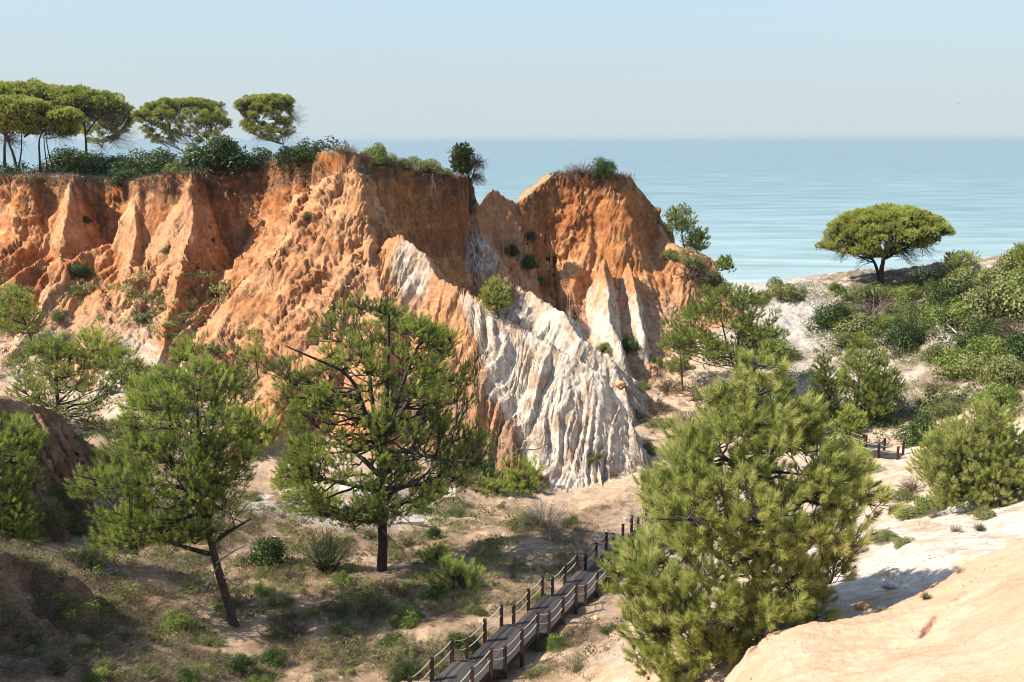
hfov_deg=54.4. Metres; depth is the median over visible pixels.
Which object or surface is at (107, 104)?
umbrella pine
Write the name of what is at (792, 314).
hill
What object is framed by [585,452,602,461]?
olive scrub
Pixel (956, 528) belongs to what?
dry bush
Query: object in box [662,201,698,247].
pine tree
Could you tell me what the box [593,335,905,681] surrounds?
pine tree
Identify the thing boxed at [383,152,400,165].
pale bush
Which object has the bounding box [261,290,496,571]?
pine tree
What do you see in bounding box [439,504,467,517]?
olive scrub
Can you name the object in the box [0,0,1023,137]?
sky
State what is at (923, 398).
dry bush
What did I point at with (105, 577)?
brown heath
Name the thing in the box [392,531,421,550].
dry bush
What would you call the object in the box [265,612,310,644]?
brown scrub
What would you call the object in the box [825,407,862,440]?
evergreen bush
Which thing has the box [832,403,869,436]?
pine tree
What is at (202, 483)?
pine tree
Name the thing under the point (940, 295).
evergreen bush
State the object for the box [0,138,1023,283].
sea
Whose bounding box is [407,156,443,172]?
pale bush
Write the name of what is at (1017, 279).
leafy bush
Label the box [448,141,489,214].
juniper tree
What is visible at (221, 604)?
leafy bush
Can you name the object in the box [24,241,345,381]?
talus scrub
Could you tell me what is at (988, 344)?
leafy bush
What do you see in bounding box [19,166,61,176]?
dry bush
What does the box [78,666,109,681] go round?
leafy bush
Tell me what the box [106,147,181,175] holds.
evergreen bush
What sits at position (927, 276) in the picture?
leafy bush
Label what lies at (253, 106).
umbrella pine
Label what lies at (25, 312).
pine tree
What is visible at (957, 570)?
bare bush
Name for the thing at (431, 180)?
exposed root
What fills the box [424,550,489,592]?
bush
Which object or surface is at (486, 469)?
evergreen bush
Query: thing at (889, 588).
dry bush
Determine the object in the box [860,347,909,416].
pine tree
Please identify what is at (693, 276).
brown scrub
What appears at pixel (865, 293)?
leafy bush
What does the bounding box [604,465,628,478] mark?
dry bush
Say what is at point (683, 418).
dry bush
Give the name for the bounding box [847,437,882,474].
young pine
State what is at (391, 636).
evergreen bush
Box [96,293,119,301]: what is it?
dry bush
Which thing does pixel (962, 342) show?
evergreen bush
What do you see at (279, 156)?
rim thicket
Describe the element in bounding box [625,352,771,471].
gully scrub
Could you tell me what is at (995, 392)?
leafy bush
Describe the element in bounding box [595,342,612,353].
leafy bush
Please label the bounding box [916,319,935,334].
olive scrub
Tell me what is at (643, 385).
olive scrub
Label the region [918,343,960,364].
olive scrub
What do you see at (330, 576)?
dry grass
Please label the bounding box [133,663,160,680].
olive scrub
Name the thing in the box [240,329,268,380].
pine tree
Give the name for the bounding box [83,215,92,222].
evergreen bush
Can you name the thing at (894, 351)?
dry bush
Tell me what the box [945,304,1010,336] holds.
olive scrub
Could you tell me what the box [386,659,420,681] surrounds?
evergreen bush
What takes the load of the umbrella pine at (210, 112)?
on the cliff
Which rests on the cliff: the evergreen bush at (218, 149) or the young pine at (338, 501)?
the evergreen bush at (218, 149)
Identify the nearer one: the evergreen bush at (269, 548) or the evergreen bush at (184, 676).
the evergreen bush at (184, 676)
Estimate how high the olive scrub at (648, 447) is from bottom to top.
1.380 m
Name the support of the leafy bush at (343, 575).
on the ground at (926, 544)
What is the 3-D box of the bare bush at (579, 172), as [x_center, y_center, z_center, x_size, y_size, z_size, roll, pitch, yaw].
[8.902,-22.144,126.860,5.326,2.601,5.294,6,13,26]
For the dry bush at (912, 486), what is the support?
on the ground at (926, 544)
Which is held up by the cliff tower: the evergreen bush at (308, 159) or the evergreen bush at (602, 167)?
the evergreen bush at (602, 167)
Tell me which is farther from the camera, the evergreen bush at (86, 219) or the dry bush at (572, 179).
the dry bush at (572, 179)
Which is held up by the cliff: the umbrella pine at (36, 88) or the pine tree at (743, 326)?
the umbrella pine at (36, 88)
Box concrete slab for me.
[398,518,423,525]
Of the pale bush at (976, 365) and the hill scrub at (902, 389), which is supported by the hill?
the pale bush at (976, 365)
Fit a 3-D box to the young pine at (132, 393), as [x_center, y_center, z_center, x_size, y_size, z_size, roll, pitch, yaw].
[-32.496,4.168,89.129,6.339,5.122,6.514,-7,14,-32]
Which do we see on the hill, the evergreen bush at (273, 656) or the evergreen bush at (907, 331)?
the evergreen bush at (907, 331)
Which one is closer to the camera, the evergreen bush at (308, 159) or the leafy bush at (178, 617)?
the leafy bush at (178, 617)
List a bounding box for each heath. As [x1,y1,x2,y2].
[0,481,551,681]
[0,492,627,681]
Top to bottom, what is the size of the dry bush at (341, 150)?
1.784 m
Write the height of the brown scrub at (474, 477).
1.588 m
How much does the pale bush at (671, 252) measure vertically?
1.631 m
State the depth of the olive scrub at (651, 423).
100.47 m
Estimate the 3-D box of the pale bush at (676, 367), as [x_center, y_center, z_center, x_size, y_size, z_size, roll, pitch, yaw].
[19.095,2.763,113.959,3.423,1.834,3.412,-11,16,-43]
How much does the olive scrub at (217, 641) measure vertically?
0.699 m
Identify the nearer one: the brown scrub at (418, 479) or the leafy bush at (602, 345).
the brown scrub at (418, 479)
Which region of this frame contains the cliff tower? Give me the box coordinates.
[514,172,741,386]
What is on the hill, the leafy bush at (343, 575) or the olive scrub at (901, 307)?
the olive scrub at (901, 307)
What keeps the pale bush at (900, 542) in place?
on the ground at (926, 544)
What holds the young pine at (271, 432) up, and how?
on the cliff
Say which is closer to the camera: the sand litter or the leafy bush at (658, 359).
the sand litter
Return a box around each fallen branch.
[498,433,550,467]
[936,317,965,336]
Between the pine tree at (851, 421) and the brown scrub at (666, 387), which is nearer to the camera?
the pine tree at (851, 421)
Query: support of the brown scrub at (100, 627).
on the mound
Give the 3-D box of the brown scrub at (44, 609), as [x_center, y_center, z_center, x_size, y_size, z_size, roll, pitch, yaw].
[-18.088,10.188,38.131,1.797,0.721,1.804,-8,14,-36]
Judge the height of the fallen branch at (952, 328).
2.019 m
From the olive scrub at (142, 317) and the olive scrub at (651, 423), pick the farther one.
the olive scrub at (142, 317)
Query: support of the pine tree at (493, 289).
on the cliff
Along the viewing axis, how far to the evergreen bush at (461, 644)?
45.47 m
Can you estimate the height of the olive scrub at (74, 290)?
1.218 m
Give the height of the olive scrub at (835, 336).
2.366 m
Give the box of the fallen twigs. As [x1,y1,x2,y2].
[0,482,642,681]
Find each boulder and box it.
[615,381,625,388]
[854,601,870,609]
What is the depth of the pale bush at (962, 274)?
116.80 m
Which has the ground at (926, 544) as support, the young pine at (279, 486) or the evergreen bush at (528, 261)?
the young pine at (279, 486)
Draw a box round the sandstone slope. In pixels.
[724,541,1023,681]
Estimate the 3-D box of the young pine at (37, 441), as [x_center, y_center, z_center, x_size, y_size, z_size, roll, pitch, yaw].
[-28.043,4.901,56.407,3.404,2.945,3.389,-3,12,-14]
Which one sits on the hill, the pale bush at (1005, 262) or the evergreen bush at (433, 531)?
the pale bush at (1005, 262)
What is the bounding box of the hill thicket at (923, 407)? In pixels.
[810,264,1023,440]
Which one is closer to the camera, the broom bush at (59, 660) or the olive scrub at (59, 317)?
the broom bush at (59, 660)
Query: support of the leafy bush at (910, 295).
on the hill
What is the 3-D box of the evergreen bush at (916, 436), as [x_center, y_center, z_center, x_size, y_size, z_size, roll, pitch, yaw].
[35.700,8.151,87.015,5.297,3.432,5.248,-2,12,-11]
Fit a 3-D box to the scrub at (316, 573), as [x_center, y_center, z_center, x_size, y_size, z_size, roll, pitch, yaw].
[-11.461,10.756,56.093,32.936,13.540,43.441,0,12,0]
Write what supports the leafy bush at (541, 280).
on the cliff tower
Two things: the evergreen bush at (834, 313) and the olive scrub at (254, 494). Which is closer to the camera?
the olive scrub at (254, 494)
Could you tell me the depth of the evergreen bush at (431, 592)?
50.72 m
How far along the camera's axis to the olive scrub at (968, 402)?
88.18 m
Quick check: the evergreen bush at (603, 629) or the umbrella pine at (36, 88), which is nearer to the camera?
the evergreen bush at (603, 629)
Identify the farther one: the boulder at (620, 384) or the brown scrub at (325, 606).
the boulder at (620, 384)
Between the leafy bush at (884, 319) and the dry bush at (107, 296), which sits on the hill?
the leafy bush at (884, 319)
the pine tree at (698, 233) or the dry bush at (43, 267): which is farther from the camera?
the pine tree at (698, 233)
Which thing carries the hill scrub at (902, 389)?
on the ground at (926, 544)
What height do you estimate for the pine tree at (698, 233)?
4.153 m
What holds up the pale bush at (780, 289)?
on the hill
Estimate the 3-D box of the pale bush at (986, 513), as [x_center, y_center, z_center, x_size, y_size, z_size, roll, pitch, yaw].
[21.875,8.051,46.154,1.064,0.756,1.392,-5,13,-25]
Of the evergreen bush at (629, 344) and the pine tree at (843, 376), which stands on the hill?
the pine tree at (843, 376)
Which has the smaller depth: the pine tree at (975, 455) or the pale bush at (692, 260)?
the pine tree at (975, 455)
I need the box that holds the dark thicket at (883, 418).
[812,274,1003,430]
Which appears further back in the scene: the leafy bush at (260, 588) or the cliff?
the cliff
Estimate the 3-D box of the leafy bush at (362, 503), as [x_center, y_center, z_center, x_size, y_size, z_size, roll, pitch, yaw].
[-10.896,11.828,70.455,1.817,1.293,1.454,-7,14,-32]
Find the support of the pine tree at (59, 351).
on the ground at (926, 544)
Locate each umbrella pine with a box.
[0,77,59,167]
[0,93,53,169]
[29,106,86,171]
[45,79,133,157]
[78,104,144,157]
[130,96,232,154]
[232,93,310,145]
[814,202,956,283]
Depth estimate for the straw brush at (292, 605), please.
47.56 m
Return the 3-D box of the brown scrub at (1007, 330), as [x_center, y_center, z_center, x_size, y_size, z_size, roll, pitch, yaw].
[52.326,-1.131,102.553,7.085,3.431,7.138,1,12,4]
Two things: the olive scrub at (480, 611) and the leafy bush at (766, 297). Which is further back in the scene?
the leafy bush at (766, 297)
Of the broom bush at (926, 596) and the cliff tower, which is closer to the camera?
the broom bush at (926, 596)
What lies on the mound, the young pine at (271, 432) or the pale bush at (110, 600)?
the pale bush at (110, 600)
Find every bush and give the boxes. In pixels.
[10,545,35,564]
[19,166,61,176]
[30,263,47,272]
[31,534,50,544]
[37,145,109,172]
[40,646,74,676]
[53,565,71,582]
[65,543,114,571]
[69,262,95,277]
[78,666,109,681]
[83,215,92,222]
[91,153,140,173]
[94,593,122,614]
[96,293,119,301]
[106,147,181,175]
[107,167,143,187]
[108,566,138,581]
[152,608,198,633]
[162,160,185,172]
[174,667,201,681]
[177,134,257,178]
[210,595,241,613]
[220,651,258,679]
[233,535,287,572]
[245,673,270,681]
[250,582,274,597]
[259,644,289,670]
[275,565,300,583]
[288,633,320,649]
[291,150,315,162]
[296,523,356,576]
[330,139,363,153]
[331,569,355,585]
[345,646,369,660]
[349,499,367,510]
[360,142,392,165]
[373,633,403,647]
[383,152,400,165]
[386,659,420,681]
[388,600,425,629]
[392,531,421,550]
[403,502,433,514]
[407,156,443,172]
[421,585,447,601]
[424,525,443,539]
[424,550,489,592]
[430,598,465,621]
[438,168,453,175]
[440,630,479,656]
[471,461,495,474]
[471,469,516,498]
[505,244,520,256]
[517,496,573,532]
[520,254,541,269]
[524,667,543,678]
[526,231,536,239]
[528,633,567,652]
[535,591,546,601]
[537,276,548,285]
[555,559,574,573]
[558,170,580,180]
[562,514,578,524]
[564,158,599,175]
[587,155,618,180]
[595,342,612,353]
[597,623,616,634]
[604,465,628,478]
[621,336,645,351]
[645,366,667,377]
[650,354,662,364]
[659,248,678,259]
[661,358,695,373]
[666,409,697,423]
[677,249,705,269]
[744,335,803,363]
[750,289,775,305]
[765,276,806,301]
[802,300,853,333]
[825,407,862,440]
[828,281,844,292]
[828,312,892,337]
[836,304,869,326]
[847,292,898,328]
[855,288,874,298]
[869,317,924,355]
[872,312,906,330]
[877,345,908,361]
[881,582,899,589]
[885,283,926,303]
[889,536,915,548]
[892,412,941,448]
[892,503,927,520]
[894,475,927,492]
[902,298,947,324]
[909,393,937,405]
[910,284,961,316]
[913,494,953,513]
[914,271,938,286]
[920,591,932,599]
[921,279,971,300]
[924,296,987,328]
[925,507,945,518]
[929,344,983,380]
[938,266,1005,291]
[949,321,1004,349]
[949,524,965,532]
[952,351,1014,379]
[952,566,964,572]
[960,276,1023,327]
[961,331,1021,363]
[967,506,996,520]
[971,381,1023,417]
[971,522,985,530]
[974,353,1023,390]
[992,247,1023,276]
[994,277,1023,315]
[1002,331,1023,362]
[1008,267,1023,284]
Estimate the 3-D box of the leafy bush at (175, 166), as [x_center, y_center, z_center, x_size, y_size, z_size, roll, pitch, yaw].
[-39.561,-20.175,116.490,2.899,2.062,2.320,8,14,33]
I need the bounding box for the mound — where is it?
[0,548,108,652]
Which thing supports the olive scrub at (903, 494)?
on the ground at (926, 544)
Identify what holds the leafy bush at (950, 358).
on the hill
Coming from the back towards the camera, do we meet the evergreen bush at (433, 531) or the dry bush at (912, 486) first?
the dry bush at (912, 486)
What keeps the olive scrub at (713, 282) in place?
on the cliff tower
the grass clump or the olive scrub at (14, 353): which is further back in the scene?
the olive scrub at (14, 353)
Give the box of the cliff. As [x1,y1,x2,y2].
[0,150,657,493]
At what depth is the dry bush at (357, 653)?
44.94 m
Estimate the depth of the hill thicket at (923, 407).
111.63 m
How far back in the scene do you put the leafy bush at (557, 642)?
46.33 m
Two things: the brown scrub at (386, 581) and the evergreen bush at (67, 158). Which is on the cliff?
the evergreen bush at (67, 158)
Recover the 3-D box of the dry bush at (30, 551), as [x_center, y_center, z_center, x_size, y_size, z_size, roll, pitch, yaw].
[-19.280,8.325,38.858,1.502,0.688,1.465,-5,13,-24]
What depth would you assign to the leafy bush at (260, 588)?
52.49 m
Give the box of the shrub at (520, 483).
[493,450,548,496]
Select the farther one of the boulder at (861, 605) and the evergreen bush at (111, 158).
the evergreen bush at (111, 158)
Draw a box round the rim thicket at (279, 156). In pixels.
[0,135,348,177]
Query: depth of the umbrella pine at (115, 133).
228.49 m
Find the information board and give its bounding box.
[444,488,454,500]
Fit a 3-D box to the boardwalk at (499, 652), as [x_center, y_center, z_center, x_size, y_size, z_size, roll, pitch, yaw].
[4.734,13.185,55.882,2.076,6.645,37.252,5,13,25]
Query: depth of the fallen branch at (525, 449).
83.58 m
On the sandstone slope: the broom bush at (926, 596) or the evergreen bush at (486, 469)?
the broom bush at (926, 596)
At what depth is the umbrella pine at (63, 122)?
123.36 m
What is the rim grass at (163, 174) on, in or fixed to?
on the cliff
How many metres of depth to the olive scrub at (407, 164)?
107.70 m
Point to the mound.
(73, 584)
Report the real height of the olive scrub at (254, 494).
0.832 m
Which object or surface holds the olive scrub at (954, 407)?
on the ground at (926, 544)
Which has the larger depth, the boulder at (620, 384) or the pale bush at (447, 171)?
the pale bush at (447, 171)
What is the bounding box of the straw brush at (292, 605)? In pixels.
[0,504,620,681]
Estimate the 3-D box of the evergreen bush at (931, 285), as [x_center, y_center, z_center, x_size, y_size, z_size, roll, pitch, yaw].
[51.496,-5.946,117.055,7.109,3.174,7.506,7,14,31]
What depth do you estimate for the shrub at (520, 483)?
82.25 m
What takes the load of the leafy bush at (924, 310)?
on the hill
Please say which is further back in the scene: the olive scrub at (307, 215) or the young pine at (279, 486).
the olive scrub at (307, 215)
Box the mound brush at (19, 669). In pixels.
[0,538,226,681]
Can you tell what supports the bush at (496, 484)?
on the ground at (926, 544)
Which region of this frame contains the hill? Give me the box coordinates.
[727,255,1023,440]
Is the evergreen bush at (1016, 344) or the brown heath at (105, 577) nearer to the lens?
the brown heath at (105, 577)
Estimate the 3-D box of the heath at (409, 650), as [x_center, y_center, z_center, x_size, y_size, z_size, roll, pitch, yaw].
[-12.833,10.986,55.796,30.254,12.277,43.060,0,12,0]
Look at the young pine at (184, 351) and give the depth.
95.10 m
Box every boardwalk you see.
[407,505,698,681]
[812,425,904,459]
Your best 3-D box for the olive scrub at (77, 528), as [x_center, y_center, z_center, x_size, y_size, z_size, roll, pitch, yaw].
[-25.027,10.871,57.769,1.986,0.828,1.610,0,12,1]
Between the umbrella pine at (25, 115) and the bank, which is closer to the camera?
the bank
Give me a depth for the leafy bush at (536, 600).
51.36 m
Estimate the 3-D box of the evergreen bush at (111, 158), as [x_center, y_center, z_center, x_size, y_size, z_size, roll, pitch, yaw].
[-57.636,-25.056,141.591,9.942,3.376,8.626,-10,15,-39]
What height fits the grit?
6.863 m
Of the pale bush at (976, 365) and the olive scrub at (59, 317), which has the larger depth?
the olive scrub at (59, 317)
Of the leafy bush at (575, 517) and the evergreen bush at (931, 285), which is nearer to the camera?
the leafy bush at (575, 517)
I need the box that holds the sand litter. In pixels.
[787,496,1022,611]
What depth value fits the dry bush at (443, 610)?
49.06 m
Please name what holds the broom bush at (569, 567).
on the ground at (926, 544)
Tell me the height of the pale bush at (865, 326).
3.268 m
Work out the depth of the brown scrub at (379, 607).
50.21 m
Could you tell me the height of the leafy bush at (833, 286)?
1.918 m
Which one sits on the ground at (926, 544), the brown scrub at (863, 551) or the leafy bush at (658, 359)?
the brown scrub at (863, 551)
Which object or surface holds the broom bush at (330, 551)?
on the ground at (926, 544)
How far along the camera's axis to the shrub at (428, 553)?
58.80 m
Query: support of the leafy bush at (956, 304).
on the hill
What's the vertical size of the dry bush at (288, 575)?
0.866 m
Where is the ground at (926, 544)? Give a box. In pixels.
[0,324,1023,681]
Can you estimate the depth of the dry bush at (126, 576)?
50.32 m
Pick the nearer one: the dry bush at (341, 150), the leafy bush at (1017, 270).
the dry bush at (341, 150)
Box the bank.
[0,396,121,541]
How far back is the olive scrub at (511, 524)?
66.15 m
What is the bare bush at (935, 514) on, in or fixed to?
on the ground at (926, 544)
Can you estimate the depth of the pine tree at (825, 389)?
90.25 m
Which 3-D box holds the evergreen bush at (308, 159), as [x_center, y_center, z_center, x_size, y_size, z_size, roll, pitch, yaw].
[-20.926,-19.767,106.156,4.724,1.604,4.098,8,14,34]
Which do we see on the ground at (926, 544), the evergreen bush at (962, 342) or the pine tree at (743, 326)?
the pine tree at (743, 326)
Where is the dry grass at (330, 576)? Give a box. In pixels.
[0,485,641,681]
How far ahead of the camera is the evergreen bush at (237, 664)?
41.91 m
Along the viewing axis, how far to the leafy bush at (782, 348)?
111.94 m
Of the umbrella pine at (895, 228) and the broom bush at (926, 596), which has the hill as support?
the umbrella pine at (895, 228)
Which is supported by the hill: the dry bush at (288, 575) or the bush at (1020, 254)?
the bush at (1020, 254)
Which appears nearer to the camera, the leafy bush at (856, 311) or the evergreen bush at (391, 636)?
the evergreen bush at (391, 636)
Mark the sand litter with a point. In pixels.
(920, 554)
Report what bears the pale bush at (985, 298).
on the hill
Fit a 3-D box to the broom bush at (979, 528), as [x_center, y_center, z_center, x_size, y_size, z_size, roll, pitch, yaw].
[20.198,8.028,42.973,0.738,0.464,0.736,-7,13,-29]
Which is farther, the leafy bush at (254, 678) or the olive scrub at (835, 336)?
the olive scrub at (835, 336)
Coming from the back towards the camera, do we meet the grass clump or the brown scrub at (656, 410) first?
the brown scrub at (656, 410)
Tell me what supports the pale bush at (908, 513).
on the ground at (926, 544)
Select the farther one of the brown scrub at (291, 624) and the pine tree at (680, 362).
the pine tree at (680, 362)
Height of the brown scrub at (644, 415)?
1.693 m
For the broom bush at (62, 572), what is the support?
on the mound
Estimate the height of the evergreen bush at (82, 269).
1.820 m
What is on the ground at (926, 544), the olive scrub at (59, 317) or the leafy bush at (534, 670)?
the leafy bush at (534, 670)
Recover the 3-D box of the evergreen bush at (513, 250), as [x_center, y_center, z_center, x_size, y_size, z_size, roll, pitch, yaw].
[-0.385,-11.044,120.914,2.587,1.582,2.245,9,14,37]
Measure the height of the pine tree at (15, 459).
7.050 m
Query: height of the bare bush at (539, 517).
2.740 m
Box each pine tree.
[0,280,49,340]
[0,413,50,544]
[2,330,119,433]
[61,350,272,626]
[93,344,153,390]
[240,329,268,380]
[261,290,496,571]
[475,275,512,318]
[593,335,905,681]
[656,309,720,391]
[657,280,790,404]
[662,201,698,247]
[679,226,711,253]
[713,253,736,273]
[802,344,846,430]
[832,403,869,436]
[833,331,901,422]
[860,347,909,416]
[905,396,1023,512]
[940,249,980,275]
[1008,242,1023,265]
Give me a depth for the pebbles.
57.39 m
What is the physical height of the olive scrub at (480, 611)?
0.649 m
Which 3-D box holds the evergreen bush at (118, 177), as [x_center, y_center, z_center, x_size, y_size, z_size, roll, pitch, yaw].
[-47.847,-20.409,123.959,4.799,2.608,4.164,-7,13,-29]
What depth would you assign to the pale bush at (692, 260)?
125.05 m
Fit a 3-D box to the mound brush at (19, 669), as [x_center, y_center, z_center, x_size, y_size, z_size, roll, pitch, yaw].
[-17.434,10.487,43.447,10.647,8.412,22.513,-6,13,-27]
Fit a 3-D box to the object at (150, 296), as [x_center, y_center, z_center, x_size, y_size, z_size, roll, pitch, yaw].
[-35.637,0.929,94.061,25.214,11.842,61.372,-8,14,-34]
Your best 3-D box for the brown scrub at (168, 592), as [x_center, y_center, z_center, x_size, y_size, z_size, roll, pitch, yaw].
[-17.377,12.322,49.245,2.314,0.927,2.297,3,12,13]
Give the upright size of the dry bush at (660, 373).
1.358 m
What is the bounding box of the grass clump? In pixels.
[566,653,588,673]
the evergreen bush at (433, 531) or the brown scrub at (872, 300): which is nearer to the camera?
the evergreen bush at (433, 531)
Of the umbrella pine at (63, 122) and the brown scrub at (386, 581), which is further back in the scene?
the umbrella pine at (63, 122)
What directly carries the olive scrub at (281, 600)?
on the ground at (926, 544)
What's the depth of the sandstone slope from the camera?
25.28 m
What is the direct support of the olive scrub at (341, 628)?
on the ground at (926, 544)
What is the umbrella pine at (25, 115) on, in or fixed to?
on the cliff
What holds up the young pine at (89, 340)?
on the cliff
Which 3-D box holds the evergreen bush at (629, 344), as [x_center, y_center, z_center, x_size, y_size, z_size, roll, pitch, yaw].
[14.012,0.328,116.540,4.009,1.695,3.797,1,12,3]
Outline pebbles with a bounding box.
[0,382,1023,680]
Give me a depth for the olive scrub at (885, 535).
43.78 m
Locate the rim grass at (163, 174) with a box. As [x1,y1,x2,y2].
[0,148,470,187]
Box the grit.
[735,549,1022,680]
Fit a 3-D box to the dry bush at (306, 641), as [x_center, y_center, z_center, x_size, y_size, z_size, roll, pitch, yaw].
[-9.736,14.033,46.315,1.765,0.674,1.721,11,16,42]
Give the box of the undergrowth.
[0,488,510,679]
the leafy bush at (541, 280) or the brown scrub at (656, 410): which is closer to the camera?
the brown scrub at (656, 410)
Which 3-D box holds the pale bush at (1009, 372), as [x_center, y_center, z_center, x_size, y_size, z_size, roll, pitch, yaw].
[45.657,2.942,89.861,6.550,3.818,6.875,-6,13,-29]
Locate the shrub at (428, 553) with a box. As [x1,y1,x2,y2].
[416,539,457,564]
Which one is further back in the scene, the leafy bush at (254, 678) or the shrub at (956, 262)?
the shrub at (956, 262)
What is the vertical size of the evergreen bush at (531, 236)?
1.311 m
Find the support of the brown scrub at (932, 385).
on the hill
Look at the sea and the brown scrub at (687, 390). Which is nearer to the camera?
the brown scrub at (687, 390)
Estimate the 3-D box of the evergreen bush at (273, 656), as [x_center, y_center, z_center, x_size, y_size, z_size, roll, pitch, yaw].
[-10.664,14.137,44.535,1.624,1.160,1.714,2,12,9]
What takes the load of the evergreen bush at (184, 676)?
on the ground at (926, 544)
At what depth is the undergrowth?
49.16 m
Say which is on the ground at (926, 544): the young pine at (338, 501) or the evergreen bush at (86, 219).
the young pine at (338, 501)
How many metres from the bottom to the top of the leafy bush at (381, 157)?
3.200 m
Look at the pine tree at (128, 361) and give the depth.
93.86 m
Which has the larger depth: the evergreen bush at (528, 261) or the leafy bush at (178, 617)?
the evergreen bush at (528, 261)
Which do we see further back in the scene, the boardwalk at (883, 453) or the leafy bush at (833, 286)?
the leafy bush at (833, 286)
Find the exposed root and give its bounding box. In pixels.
[430,171,441,189]
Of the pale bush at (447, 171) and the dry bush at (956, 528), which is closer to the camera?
the dry bush at (956, 528)
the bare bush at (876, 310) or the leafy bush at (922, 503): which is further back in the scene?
the bare bush at (876, 310)
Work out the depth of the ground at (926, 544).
52.24 m
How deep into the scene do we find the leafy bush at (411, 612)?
48.24 m
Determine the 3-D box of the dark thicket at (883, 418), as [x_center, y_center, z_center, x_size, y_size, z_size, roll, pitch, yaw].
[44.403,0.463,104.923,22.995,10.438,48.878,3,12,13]
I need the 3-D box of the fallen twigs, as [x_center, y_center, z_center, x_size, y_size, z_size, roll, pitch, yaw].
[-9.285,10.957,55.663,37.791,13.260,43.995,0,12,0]
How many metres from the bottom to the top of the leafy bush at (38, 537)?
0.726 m
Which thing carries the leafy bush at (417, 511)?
on the ground at (926, 544)
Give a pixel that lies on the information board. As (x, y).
(450, 490)
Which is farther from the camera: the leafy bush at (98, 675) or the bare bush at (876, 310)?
the bare bush at (876, 310)
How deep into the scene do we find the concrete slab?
68.62 m
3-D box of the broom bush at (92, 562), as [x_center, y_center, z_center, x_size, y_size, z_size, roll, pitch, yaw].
[-20.993,10.849,49.675,2.377,1.729,2.286,6,13,26]
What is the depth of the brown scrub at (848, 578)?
36.64 m
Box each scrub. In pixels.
[0,484,583,681]
[7,348,33,359]
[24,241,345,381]
[30,595,58,618]
[48,308,69,321]
[65,284,85,296]
[67,520,94,534]
[79,619,113,639]
[133,313,150,320]
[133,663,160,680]
[141,577,181,599]
[157,247,169,252]
[197,635,228,648]
[241,491,260,501]
[259,594,294,612]
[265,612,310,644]
[301,210,313,219]
[308,598,339,617]
[329,619,369,637]
[355,596,389,617]
[368,572,396,586]
[398,157,413,169]
[403,471,434,488]
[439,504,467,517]
[459,468,489,487]
[460,603,487,616]
[504,510,537,533]
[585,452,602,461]
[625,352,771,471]
[633,405,652,421]
[637,381,652,390]
[642,440,657,455]
[644,417,668,430]
[645,395,674,415]
[651,375,685,393]
[673,261,718,281]
[675,366,729,403]
[698,268,726,287]
[756,274,1023,439]
[823,331,874,349]
[841,574,858,581]
[842,283,907,305]
[851,546,868,555]
[865,527,899,545]
[883,298,917,316]
[885,487,919,502]
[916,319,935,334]
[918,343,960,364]
[919,376,956,392]
[924,400,962,419]
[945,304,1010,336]
[959,399,982,410]
[980,314,1023,340]
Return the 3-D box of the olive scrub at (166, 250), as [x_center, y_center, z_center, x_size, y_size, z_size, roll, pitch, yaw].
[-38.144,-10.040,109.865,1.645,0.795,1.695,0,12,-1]

